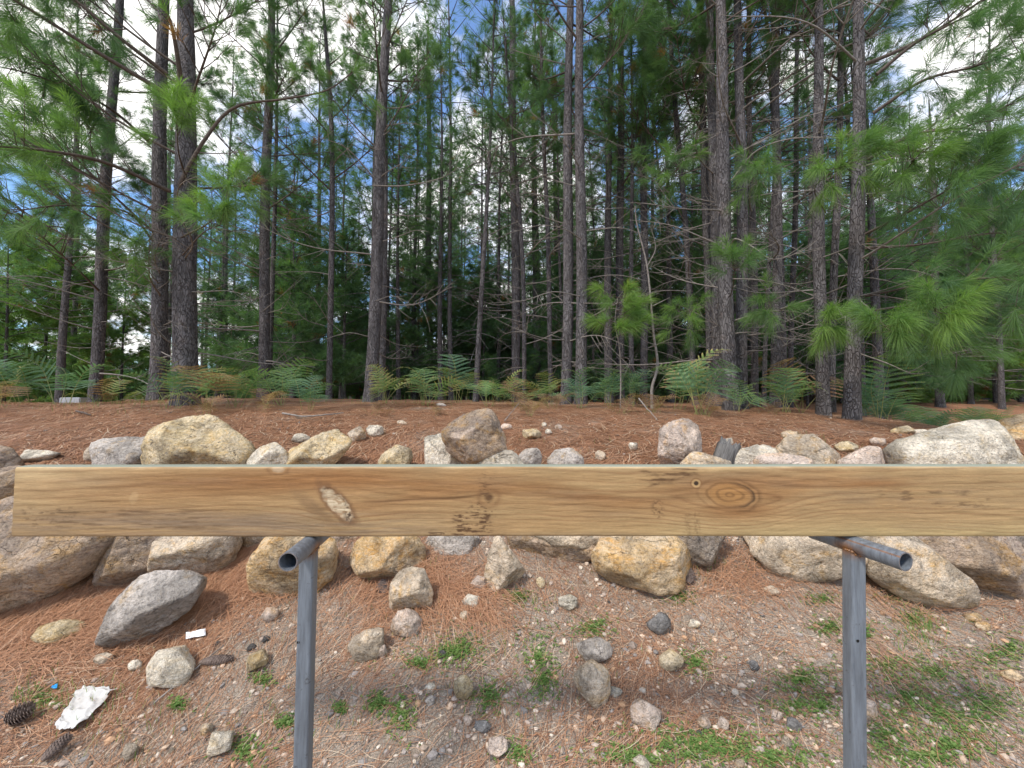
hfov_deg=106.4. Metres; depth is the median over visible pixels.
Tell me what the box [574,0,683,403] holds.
pine tree
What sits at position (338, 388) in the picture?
young pine
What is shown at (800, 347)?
young pine
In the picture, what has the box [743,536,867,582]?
boulder
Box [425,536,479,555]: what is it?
boulder
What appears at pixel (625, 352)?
young pine
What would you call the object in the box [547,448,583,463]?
boulder
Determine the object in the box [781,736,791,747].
stone
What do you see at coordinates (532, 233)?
pine tree
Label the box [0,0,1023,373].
sky
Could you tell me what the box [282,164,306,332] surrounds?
pine tree
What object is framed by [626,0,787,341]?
pine tree
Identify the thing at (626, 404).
dead fern
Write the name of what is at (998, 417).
fern
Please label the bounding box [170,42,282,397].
pine tree
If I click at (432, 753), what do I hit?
gravel
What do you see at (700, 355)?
young pine
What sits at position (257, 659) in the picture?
stone
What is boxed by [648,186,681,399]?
pine tree
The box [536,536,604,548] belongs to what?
boulder
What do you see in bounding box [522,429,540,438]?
stone
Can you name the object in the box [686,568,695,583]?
stone
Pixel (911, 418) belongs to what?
fern
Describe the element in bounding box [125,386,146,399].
fern
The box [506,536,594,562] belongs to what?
boulder
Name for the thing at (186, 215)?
pine tree
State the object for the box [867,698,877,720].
stone
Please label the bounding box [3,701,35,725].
pine cone
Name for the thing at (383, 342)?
pine tree
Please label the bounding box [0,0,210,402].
pine tree
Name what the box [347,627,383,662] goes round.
stone
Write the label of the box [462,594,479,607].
stone
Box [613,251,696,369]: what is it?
young pine
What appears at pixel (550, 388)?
fern
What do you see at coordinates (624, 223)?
pine tree
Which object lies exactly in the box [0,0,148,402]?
pine tree
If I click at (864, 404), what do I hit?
fern
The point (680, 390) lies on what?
fern
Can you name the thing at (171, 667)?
stone
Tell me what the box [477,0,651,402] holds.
pine tree
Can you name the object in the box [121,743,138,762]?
stone
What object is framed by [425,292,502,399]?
young pine
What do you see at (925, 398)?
young pine
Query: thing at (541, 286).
young pine
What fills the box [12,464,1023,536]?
timber sleeper
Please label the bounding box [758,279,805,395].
young pine
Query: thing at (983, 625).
stone
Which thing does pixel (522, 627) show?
grass
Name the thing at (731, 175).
pine tree
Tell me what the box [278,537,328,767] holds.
steel trestle
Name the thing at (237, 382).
fern
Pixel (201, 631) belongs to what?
plastic strip
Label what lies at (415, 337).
young pine
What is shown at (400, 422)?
stone
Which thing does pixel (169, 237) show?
pine tree
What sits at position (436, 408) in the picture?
dead fern
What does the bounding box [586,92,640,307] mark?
pine tree
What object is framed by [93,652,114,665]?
stone
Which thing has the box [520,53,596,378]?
pine tree
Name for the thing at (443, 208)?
pine tree
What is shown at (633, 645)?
stone
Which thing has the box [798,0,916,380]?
pine tree
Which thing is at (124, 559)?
boulder
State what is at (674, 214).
pine tree
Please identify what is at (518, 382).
fern
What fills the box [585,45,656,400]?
pine tree
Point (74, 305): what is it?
pine tree
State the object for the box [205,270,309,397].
young pine
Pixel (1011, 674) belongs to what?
stone
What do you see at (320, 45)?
pine tree
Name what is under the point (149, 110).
pine tree
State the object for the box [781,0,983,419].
pine tree
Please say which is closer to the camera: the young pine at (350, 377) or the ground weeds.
the ground weeds
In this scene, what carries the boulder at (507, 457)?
on the ground at (406, 760)
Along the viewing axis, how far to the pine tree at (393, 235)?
23.28 m
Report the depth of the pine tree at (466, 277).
29.82 m
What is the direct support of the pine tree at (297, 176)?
on the ground at (406, 760)
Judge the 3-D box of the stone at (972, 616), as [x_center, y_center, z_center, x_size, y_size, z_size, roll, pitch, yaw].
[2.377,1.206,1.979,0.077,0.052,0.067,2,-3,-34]
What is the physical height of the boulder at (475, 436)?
0.458 m
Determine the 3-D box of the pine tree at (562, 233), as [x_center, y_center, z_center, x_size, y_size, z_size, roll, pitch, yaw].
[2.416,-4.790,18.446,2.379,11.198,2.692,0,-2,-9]
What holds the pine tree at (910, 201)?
on the ground at (406, 760)
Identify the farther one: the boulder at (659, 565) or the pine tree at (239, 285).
the pine tree at (239, 285)
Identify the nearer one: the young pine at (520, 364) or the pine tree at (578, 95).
the pine tree at (578, 95)
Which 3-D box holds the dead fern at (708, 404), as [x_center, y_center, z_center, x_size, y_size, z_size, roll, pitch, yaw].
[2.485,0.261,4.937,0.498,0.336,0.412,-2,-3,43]
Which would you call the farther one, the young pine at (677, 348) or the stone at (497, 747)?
the young pine at (677, 348)
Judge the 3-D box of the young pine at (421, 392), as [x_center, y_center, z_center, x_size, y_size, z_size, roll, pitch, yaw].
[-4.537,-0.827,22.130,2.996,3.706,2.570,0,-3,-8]
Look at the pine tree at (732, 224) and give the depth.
19.84 m
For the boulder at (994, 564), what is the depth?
2.05 m
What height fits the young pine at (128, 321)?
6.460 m
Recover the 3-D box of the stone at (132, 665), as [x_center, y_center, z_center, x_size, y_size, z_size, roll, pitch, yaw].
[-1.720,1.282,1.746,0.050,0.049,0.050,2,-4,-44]
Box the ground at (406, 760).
[0,396,1023,767]
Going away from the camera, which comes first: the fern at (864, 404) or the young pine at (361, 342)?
the fern at (864, 404)
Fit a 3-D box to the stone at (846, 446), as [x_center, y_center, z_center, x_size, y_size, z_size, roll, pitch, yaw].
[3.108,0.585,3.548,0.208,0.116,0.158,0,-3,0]
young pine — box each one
[0,212,110,402]
[0,218,147,401]
[0,248,119,399]
[0,256,54,401]
[9,268,146,401]
[28,249,200,401]
[168,282,277,397]
[169,188,367,397]
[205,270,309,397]
[226,253,364,397]
[238,276,348,398]
[249,217,424,398]
[274,269,368,387]
[275,340,308,397]
[318,330,358,395]
[325,309,403,398]
[346,337,410,399]
[346,341,365,398]
[347,328,408,397]
[378,244,503,398]
[378,247,471,399]
[385,307,425,399]
[394,311,457,399]
[420,343,454,399]
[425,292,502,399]
[433,257,536,400]
[434,283,521,393]
[459,338,491,399]
[466,301,535,400]
[480,319,543,398]
[494,273,560,398]
[508,239,638,400]
[520,312,559,397]
[526,236,652,401]
[559,321,600,399]
[578,276,660,404]
[587,311,664,396]
[588,291,666,400]
[588,292,661,397]
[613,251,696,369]
[624,312,686,398]
[625,193,769,401]
[659,247,749,394]
[675,335,705,395]
[677,306,767,397]
[683,243,814,378]
[758,230,927,384]
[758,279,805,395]
[758,339,770,391]
[759,285,867,406]
[768,202,979,401]
[794,285,870,395]
[805,320,873,402]
[812,249,994,405]
[837,213,995,403]
[868,254,1023,400]
[890,224,1023,401]
[893,185,1023,402]
[930,209,1023,401]
[964,225,1023,398]
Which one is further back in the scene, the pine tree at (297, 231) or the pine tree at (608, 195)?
the pine tree at (297, 231)
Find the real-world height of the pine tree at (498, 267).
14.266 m
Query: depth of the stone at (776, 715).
1.54 m
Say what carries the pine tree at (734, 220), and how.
on the ground at (406, 760)
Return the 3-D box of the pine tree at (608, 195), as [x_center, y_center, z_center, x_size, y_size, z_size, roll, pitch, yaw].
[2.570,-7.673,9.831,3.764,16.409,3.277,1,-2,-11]
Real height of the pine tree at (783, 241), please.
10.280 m
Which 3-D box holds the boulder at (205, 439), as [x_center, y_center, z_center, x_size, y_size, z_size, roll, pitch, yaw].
[-2.556,0.541,3.163,0.796,0.582,0.620,-1,-3,30]
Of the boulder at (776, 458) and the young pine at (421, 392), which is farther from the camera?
the young pine at (421, 392)
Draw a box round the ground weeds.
[15,586,1023,767]
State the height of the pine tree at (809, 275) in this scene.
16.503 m
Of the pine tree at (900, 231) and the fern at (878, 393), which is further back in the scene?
the pine tree at (900, 231)
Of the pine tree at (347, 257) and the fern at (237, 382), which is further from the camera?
the pine tree at (347, 257)
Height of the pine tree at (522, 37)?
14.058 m
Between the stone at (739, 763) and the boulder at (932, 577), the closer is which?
the stone at (739, 763)
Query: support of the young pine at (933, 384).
on the ground at (406, 760)
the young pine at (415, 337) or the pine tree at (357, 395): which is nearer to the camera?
the young pine at (415, 337)
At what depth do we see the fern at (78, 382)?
5.59 m
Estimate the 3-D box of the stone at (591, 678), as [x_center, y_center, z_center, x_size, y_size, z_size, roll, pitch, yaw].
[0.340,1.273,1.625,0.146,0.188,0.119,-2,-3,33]
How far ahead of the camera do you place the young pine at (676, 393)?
15.58 m
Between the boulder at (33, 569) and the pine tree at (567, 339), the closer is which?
the boulder at (33, 569)
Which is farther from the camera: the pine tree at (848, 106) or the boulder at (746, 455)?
the pine tree at (848, 106)
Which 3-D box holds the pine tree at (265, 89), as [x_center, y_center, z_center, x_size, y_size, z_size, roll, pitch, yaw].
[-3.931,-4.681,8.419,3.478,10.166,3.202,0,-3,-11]
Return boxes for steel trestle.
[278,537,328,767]
[808,536,912,767]
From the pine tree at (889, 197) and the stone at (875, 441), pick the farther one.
the pine tree at (889, 197)
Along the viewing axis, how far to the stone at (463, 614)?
1.96 m
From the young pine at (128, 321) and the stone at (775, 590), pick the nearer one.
the stone at (775, 590)
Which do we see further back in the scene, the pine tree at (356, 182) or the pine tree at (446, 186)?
the pine tree at (446, 186)
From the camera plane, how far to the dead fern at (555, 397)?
5.75 m
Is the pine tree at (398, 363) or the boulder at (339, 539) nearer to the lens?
the boulder at (339, 539)
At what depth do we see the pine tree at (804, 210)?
18.91 m
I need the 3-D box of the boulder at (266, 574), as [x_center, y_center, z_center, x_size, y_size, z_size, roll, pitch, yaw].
[-1.241,1.006,2.176,0.468,0.421,0.340,1,-3,-18]
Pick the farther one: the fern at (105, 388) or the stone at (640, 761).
the fern at (105, 388)
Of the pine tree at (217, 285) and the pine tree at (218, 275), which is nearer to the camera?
the pine tree at (218, 275)
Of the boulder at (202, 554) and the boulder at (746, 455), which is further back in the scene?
the boulder at (746, 455)
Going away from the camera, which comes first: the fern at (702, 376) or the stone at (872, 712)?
the stone at (872, 712)
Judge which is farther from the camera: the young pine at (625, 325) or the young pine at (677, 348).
the young pine at (677, 348)
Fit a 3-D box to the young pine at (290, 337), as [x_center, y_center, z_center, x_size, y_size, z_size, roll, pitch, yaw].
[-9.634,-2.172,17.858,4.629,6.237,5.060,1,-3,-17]
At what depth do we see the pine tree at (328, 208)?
20.78 m
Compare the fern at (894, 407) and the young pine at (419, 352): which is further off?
the young pine at (419, 352)
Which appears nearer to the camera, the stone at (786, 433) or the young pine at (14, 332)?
the stone at (786, 433)
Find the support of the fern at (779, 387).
on the ground at (406, 760)
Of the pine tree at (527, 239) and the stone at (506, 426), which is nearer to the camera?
the stone at (506, 426)
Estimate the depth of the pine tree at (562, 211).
18.66 m
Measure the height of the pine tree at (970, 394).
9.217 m
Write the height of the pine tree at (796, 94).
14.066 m
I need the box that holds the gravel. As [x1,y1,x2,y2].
[0,407,1023,767]
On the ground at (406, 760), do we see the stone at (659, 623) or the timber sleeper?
the stone at (659, 623)
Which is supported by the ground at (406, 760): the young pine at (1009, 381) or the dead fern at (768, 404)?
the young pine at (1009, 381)
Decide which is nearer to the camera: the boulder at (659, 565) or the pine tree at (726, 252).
the boulder at (659, 565)
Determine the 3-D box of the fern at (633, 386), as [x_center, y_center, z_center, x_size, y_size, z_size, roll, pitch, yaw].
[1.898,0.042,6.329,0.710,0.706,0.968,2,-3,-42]
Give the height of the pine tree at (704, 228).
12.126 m
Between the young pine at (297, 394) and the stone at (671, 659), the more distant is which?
the young pine at (297, 394)
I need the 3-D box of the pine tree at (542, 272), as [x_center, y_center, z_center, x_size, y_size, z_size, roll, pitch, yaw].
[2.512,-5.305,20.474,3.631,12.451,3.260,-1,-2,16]
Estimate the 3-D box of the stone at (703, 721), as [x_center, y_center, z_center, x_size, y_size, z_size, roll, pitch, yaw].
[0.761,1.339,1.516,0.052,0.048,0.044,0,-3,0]
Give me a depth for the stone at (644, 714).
1.51 m
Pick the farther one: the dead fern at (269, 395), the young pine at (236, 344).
the young pine at (236, 344)
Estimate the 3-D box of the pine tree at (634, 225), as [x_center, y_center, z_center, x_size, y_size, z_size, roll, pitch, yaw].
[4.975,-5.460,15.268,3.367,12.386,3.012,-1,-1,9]
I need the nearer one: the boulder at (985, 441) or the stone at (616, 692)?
the stone at (616, 692)
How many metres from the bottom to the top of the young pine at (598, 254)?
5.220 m
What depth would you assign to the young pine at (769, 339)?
14.32 m
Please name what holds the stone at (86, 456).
on the ground at (406, 760)
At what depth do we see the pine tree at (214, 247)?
13.98 m
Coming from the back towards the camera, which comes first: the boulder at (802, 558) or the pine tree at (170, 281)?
the pine tree at (170, 281)
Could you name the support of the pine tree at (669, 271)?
on the ground at (406, 760)
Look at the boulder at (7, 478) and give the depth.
2.58 m
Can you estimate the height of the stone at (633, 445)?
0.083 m
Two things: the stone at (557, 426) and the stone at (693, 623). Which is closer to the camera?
the stone at (693, 623)
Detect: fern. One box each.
[0,349,118,404]
[0,359,50,402]
[0,381,30,407]
[62,377,131,401]
[120,356,227,408]
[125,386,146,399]
[159,365,244,408]
[163,393,235,413]
[200,368,287,406]
[236,358,315,405]
[245,388,290,412]
[282,375,330,410]
[361,401,394,412]
[364,364,421,403]
[393,367,466,404]
[418,354,479,401]
[430,404,442,414]
[459,377,509,406]
[497,370,536,404]
[507,388,537,409]
[511,397,553,415]
[515,371,565,406]
[537,392,576,408]
[551,367,608,408]
[591,368,630,405]
[601,365,653,406]
[604,398,640,413]
[625,393,683,413]
[647,349,742,414]
[659,365,718,409]
[688,391,727,416]
[716,380,766,411]
[746,402,781,414]
[747,368,827,412]
[760,357,842,412]
[830,354,924,418]
[832,387,913,418]
[862,396,914,420]
[891,404,946,424]
[912,406,992,422]
[914,409,970,426]
[953,407,1002,420]
[992,404,1022,419]
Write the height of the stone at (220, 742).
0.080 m
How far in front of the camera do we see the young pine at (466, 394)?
17.61 m
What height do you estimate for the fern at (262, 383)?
0.750 m
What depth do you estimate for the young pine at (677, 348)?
14.49 m
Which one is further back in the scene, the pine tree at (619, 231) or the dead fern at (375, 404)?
the pine tree at (619, 231)
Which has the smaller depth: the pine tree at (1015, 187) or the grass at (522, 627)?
the grass at (522, 627)
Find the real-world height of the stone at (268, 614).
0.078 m
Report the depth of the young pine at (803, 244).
14.84 m
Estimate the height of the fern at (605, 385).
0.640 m
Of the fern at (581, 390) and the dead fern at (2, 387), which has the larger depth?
the fern at (581, 390)
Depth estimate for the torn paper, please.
1.57 m
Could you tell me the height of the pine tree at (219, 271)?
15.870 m
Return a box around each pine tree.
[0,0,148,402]
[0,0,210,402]
[0,0,273,400]
[0,0,387,405]
[11,112,119,385]
[17,44,138,389]
[89,53,215,364]
[104,0,361,398]
[108,110,220,397]
[121,126,205,349]
[124,269,171,362]
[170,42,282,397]
[171,199,218,396]
[197,147,251,396]
[197,164,232,397]
[198,222,233,388]
[199,140,258,397]
[199,212,256,397]
[199,235,236,390]
[204,0,341,392]
[206,14,301,385]
[220,0,410,398]
[228,168,271,388]
[235,0,461,402]
[235,156,295,325]
[255,17,371,397]
[276,122,326,394]
[279,192,323,340]
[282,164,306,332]
[298,0,436,388]
[308,44,371,398]
[312,164,352,273]
[313,157,359,398]
[318,0,452,399]
[326,165,371,398]
[336,206,360,398]
[348,23,434,399]
[351,90,426,399]
[365,19,454,399]
[367,161,425,399]
[388,0,482,399]
[388,111,437,399]
[389,112,447,399]
[395,8,479,399]
[400,0,502,399]
[416,126,472,354]
[416,205,442,328]
[419,121,464,399]
[424,141,467,399]
[434,0,537,401]
[434,144,464,399]
[442,149,479,399]
[446,75,510,268]
[447,0,574,401]
[448,0,615,402]
[452,153,479,399]
[453,95,511,399]
[454,234,472,399]
[458,0,546,400]
[458,0,662,404]
[469,10,554,400]
[469,215,490,304]
[470,93,543,400]
[473,0,589,400]
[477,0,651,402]
[483,0,664,404]
[486,157,524,399]
[489,225,506,303]
[491,24,575,397]
[492,114,544,318]
[510,8,613,399]
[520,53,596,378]
[526,202,553,311]
[528,173,562,324]
[540,136,562,398]
[542,174,574,358]
[543,153,575,273]
[549,0,698,402]
[549,0,706,402]
[551,1,715,403]
[560,157,601,330]
[573,111,616,377]
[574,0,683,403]
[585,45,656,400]
[585,78,639,280]
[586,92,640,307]
[589,0,814,405]
[594,0,749,404]
[596,138,650,323]
[602,114,675,400]
[610,0,795,404]
[611,51,704,401]
[612,4,736,402]
[613,1,697,399]
[625,156,658,399]
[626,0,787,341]
[631,0,876,410]
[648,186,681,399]
[650,7,770,352]
[653,0,807,361]
[653,0,906,409]
[655,54,736,401]
[660,0,906,407]
[672,9,767,266]
[673,0,938,407]
[676,138,732,367]
[677,151,768,327]
[678,0,871,406]
[699,0,876,406]
[699,38,801,381]
[714,0,912,416]
[716,0,1023,420]
[730,47,790,399]
[745,0,915,407]
[750,0,889,401]
[754,0,987,411]
[754,100,805,360]
[761,206,803,362]
[765,62,845,325]
[772,133,847,357]
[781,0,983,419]
[782,152,805,400]
[783,1,960,416]
[784,161,829,291]
[787,107,845,400]
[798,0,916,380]
[843,135,987,402]
[865,136,915,234]
[873,69,941,400]
[873,158,903,399]
[879,97,1019,407]
[884,89,939,256]
[884,133,927,352]
[910,78,1023,409]
[912,0,1023,401]
[912,136,1023,403]
[962,125,1020,299]
[997,150,1022,399]
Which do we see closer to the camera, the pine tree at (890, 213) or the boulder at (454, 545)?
the boulder at (454, 545)
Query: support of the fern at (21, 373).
on the ground at (406, 760)
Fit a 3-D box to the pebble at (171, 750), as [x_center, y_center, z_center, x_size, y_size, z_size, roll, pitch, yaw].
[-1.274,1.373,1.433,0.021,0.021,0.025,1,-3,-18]
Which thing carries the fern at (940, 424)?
on the ground at (406, 760)
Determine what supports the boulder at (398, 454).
on the ground at (406, 760)
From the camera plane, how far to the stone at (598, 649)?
1.76 m
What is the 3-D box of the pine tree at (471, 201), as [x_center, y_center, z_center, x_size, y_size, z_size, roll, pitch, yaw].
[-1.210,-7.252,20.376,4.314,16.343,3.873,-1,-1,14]
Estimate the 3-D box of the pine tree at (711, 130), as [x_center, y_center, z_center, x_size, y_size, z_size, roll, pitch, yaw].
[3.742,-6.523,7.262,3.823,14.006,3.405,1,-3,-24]
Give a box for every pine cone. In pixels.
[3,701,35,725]
[40,732,73,760]
[199,654,233,665]
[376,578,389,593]
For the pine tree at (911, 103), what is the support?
on the ground at (406, 760)
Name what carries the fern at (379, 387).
on the ground at (406, 760)
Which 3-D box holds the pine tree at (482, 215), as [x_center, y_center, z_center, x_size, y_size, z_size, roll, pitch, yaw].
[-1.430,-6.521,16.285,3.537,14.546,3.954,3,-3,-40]
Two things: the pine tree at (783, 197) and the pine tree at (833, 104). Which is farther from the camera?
the pine tree at (783, 197)
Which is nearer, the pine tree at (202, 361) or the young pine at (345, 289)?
the young pine at (345, 289)
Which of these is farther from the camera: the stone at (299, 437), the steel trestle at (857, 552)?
the stone at (299, 437)
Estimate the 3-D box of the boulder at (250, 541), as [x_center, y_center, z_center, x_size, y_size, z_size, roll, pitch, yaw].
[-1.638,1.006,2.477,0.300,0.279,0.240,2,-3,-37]
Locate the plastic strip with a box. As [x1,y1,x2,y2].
[186,628,205,638]
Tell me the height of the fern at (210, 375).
0.621 m
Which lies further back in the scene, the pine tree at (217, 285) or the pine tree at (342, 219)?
the pine tree at (217, 285)
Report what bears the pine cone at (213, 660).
on the ground at (406, 760)
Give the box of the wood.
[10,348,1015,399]
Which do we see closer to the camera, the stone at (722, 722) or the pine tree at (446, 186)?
the stone at (722, 722)
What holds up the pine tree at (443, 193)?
on the ground at (406, 760)
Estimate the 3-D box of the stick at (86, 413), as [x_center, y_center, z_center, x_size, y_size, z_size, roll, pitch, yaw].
[-5.269,0.353,4.705,0.480,0.060,0.034,-1,-3,27]
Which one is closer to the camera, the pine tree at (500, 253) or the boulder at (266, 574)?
the boulder at (266, 574)
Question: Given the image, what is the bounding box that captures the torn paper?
[55,685,116,729]
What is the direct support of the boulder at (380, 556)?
on the ground at (406, 760)
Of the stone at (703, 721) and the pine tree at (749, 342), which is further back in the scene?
the pine tree at (749, 342)
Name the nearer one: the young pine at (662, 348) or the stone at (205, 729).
the stone at (205, 729)
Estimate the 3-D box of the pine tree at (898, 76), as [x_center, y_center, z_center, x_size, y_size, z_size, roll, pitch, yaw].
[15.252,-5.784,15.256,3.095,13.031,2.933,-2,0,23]
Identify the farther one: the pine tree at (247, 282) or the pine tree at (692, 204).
the pine tree at (247, 282)
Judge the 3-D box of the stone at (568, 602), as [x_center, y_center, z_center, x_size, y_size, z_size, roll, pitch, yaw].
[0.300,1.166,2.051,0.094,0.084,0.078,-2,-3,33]
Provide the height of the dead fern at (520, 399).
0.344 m
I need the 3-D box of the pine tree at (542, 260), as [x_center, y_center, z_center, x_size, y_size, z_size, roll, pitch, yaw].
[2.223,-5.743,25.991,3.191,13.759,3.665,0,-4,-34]
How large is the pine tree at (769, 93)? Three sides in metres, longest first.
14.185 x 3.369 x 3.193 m
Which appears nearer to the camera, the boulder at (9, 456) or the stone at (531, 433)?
the boulder at (9, 456)
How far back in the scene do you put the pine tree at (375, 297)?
7.35 m
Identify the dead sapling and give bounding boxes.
[635,206,669,408]
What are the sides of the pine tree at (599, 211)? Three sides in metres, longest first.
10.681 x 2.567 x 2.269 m
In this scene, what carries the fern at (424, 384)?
on the ground at (406, 760)
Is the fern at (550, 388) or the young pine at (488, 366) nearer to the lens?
the fern at (550, 388)
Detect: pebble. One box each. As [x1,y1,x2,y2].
[168,747,174,753]
[247,643,255,651]
[262,635,269,642]
[836,686,842,696]
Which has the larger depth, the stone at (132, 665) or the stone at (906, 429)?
the stone at (906, 429)
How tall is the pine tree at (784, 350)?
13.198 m
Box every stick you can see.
[75,410,90,414]
[153,645,223,704]
[282,412,343,416]
[638,398,656,418]
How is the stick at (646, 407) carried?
on the ground at (406, 760)
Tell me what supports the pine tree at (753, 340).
on the ground at (406, 760)
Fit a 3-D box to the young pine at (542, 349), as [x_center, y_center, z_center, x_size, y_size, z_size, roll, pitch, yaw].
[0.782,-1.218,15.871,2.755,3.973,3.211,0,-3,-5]
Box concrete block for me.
[59,397,86,402]
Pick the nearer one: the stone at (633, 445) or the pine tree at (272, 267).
the stone at (633, 445)
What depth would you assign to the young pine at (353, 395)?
19.95 m
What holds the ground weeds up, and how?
on the ground at (406, 760)
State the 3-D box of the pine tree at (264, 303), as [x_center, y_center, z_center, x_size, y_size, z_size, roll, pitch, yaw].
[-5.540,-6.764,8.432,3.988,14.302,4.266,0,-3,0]
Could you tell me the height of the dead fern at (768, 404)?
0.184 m
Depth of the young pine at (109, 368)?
16.94 m
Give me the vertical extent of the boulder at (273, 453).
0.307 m
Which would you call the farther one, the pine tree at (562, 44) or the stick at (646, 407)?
the pine tree at (562, 44)
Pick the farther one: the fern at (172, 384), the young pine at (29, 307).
the young pine at (29, 307)
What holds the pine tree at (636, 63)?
on the ground at (406, 760)
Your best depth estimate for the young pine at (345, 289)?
10.70 m
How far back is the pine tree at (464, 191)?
13.10 m
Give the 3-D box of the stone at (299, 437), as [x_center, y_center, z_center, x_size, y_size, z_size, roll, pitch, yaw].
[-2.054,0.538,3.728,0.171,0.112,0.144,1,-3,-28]
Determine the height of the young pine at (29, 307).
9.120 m
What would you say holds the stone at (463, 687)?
on the ground at (406, 760)
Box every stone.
[20,449,60,461]
[30,618,86,644]
[83,447,91,461]
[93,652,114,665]
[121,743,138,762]
[127,659,141,670]
[146,645,195,687]
[200,723,213,735]
[206,730,233,756]
[246,649,268,671]
[261,607,278,622]
[291,433,310,442]
[347,426,365,441]
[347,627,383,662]
[366,425,383,436]
[378,644,387,657]
[390,608,422,637]
[397,420,406,424]
[424,682,435,692]
[425,695,434,705]
[453,675,472,699]
[460,611,466,620]
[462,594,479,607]
[463,715,471,725]
[470,575,486,589]
[474,720,491,732]
[487,736,507,757]
[501,423,511,429]
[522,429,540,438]
[536,577,544,588]
[555,424,561,429]
[558,594,576,609]
[573,659,610,708]
[576,636,612,662]
[595,450,605,460]
[610,686,622,697]
[627,641,637,649]
[628,442,637,450]
[630,698,661,731]
[633,754,651,767]
[646,612,670,634]
[659,648,683,671]
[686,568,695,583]
[688,619,700,627]
[697,715,710,728]
[717,716,728,729]
[733,758,746,767]
[749,660,759,671]
[761,585,780,595]
[771,709,782,720]
[781,430,797,437]
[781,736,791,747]
[786,717,801,731]
[834,441,858,452]
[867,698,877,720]
[869,437,885,446]
[890,425,915,433]
[914,429,926,433]
[962,612,981,621]
[973,621,990,630]
[999,669,1023,682]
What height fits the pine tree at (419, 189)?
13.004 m
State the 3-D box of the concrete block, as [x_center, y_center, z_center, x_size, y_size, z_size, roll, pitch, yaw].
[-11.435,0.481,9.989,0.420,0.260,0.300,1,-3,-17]
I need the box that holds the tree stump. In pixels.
[713,435,740,463]
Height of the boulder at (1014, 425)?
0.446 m
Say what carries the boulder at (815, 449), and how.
on the ground at (406, 760)
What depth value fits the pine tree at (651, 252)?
15.81 m
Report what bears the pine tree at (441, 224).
on the ground at (406, 760)
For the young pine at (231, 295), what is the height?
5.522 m
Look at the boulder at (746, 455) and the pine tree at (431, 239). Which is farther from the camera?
the pine tree at (431, 239)
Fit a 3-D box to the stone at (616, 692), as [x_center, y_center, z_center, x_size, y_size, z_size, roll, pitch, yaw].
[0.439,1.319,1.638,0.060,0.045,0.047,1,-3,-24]
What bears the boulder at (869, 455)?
on the ground at (406, 760)
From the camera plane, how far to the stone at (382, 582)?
2.13 m
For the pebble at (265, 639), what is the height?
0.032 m
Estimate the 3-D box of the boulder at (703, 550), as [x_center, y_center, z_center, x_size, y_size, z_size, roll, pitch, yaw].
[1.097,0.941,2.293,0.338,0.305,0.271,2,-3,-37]
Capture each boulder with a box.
[0,445,24,467]
[0,465,20,499]
[0,496,114,613]
[89,436,144,464]
[92,536,159,587]
[94,570,206,647]
[140,414,255,463]
[147,536,242,574]
[242,536,264,548]
[246,442,287,463]
[246,536,338,596]
[286,429,351,463]
[331,536,357,542]
[349,536,425,578]
[378,445,412,463]
[389,566,432,610]
[424,433,462,463]
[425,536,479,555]
[441,408,506,463]
[477,450,523,463]
[484,536,524,593]
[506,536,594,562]
[518,448,541,463]
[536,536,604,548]
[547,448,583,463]
[591,536,692,595]
[657,418,701,463]
[678,536,725,567]
[680,451,731,463]
[735,444,778,463]
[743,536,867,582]
[748,453,813,463]
[775,434,840,463]
[836,446,884,463]
[859,536,980,608]
[882,419,1023,463]
[914,536,1023,598]
[998,413,1023,440]
[1015,536,1023,544]
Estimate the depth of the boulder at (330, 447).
3.08 m
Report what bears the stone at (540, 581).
on the ground at (406, 760)
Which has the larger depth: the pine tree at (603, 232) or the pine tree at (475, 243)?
the pine tree at (475, 243)
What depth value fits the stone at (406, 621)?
1.88 m
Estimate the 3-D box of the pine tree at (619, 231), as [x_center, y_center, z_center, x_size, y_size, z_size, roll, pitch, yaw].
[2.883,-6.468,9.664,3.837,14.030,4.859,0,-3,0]
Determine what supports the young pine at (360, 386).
on the ground at (406, 760)
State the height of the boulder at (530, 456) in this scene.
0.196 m
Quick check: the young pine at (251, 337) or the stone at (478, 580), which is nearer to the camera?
the stone at (478, 580)
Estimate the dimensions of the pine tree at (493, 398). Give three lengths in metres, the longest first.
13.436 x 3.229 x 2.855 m
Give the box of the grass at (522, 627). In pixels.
[0,395,1023,767]
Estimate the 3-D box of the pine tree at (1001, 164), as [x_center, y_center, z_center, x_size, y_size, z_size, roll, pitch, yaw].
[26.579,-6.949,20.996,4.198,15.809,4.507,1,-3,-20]
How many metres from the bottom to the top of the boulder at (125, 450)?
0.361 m
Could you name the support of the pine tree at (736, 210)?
on the ground at (406, 760)
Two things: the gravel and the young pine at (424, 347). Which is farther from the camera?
the young pine at (424, 347)
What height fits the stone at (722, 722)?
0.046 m
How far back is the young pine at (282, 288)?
11.05 m
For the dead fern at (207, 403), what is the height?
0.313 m
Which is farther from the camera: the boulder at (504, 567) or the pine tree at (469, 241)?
the pine tree at (469, 241)
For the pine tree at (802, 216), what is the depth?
18.96 m
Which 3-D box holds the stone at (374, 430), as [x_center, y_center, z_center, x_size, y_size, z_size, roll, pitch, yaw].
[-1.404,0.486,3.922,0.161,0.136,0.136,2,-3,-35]

